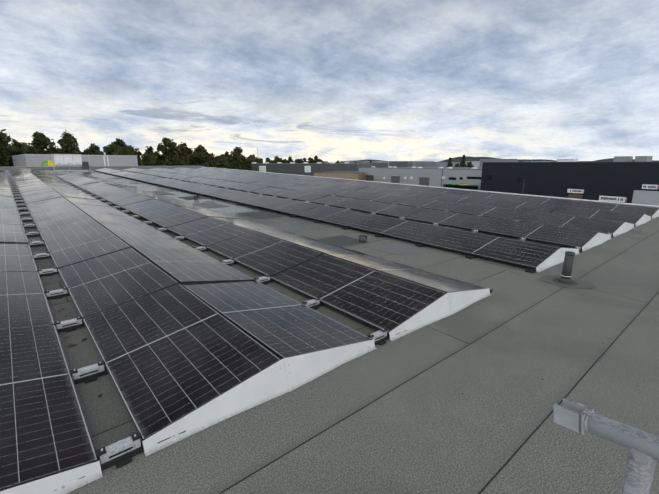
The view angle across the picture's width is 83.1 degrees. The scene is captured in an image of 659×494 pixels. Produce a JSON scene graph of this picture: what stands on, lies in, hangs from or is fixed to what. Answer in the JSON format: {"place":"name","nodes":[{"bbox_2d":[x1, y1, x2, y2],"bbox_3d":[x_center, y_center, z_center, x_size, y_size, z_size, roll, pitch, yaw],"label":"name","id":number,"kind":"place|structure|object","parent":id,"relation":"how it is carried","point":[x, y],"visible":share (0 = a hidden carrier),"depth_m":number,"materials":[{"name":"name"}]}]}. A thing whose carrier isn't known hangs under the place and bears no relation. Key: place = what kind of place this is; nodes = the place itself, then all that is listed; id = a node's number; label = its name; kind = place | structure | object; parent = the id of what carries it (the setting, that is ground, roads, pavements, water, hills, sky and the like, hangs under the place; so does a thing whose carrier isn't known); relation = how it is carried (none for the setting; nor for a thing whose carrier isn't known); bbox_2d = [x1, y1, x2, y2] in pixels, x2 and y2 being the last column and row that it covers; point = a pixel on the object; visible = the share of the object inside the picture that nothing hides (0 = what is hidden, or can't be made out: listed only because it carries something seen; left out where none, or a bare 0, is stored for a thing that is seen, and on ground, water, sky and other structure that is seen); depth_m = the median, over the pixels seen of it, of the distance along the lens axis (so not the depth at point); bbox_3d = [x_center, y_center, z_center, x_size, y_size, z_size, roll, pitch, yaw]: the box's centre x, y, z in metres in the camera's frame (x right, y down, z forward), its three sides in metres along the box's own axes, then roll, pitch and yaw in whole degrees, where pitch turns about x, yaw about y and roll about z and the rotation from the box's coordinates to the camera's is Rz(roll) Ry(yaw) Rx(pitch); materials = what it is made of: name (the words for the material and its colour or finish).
{"place":"outdoors","nodes":[
{"label":"outdoors","id":0,"kind":"place"},
{"bbox_2d":[245,162,372,175],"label":"long hall","id":1,"kind":"structure","parent":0,"point":[307,169],"depth_m":176.97,"materials":[{"name":"grey metal"}]},
{"bbox_2d":[0,0,658,162],"label":"sky","id":2,"kind":"structure","parent":0,"point":[329,80],"materials":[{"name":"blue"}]},
{"bbox_2d":[354,156,634,161],"bbox_3d":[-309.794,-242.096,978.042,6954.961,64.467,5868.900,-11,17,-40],"label":"hills","id":3,"kind":"structure","parent":0,"point":[458,159],"depth_m":1383.56,"materials":[{"name":"green plant"}]},
{"label":"ground","id":4,"kind":"structure","parent":0,"visible":0},
{"bbox_2d":[12,154,137,165],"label":"building","id":5,"kind":"structure","parent":4,"relation":"on","point":[46,160],"depth_m":72.65,"materials":[{"name":"grey metal"}]},
{"bbox_2d":[0,129,473,170],"bbox_3d":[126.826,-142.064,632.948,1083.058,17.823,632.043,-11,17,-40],"label":"tree line","id":6,"kind":"object","parent":4,"relation":"on","point":[173,154],"visible":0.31,"depth_m":126.10,"materials":[{"name":"green plant"}]},
{"bbox_2d":[0,154,658,493],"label":"rooftop","id":7,"kind":"object","parent":4,"relation":"on","point":[185,330],"visible":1,"depth_m":4.03,"materials":[{"name":"grey"}]},
{"bbox_2d":[553,398,658,493],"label":"scaffold guard rail","id":8,"kind":"object","parent":7,"relation":"on","point":[643,455],"visible":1,"depth_m":1.00,"materials":[{"name":"silver metal"}]},
{"bbox_2d":[314,171,363,179],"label":"tan building","id":9,"kind":"structure","parent":4,"relation":"on","point":[355,175],"depth_m":127.97,"materials":[{"name":"beige"}]},
{"bbox_2d":[359,166,481,189],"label":"grey depot","id":10,"kind":"structure","parent":4,"relation":"on","point":[433,176],"depth_m":110.53,"materials":[{"name":"grey metal"}]},
{"bbox_2d":[443,184,478,189],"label":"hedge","id":11,"kind":"object","parent":4,"relation":"on","point":[466,186],"visible":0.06,"depth_m":94.53,"materials":[{"name":"green plant"}]},
{"bbox_2d":[323,159,658,166],"bbox_3d":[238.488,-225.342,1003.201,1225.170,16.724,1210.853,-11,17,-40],"label":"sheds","id":12,"kind":"object","parent":4,"relation":"on","point":[416,164],"visible":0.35,"depth_m":492.45,"materials":[{"name":"grey metal"}]},
{"bbox_2d":[480,156,658,205],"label":"warehouse building","id":13,"kind":"structure","parent":4,"relation":"on","point":[623,179],"depth_m":66.69,"materials":[{"name":"grey metal"}]}
]}

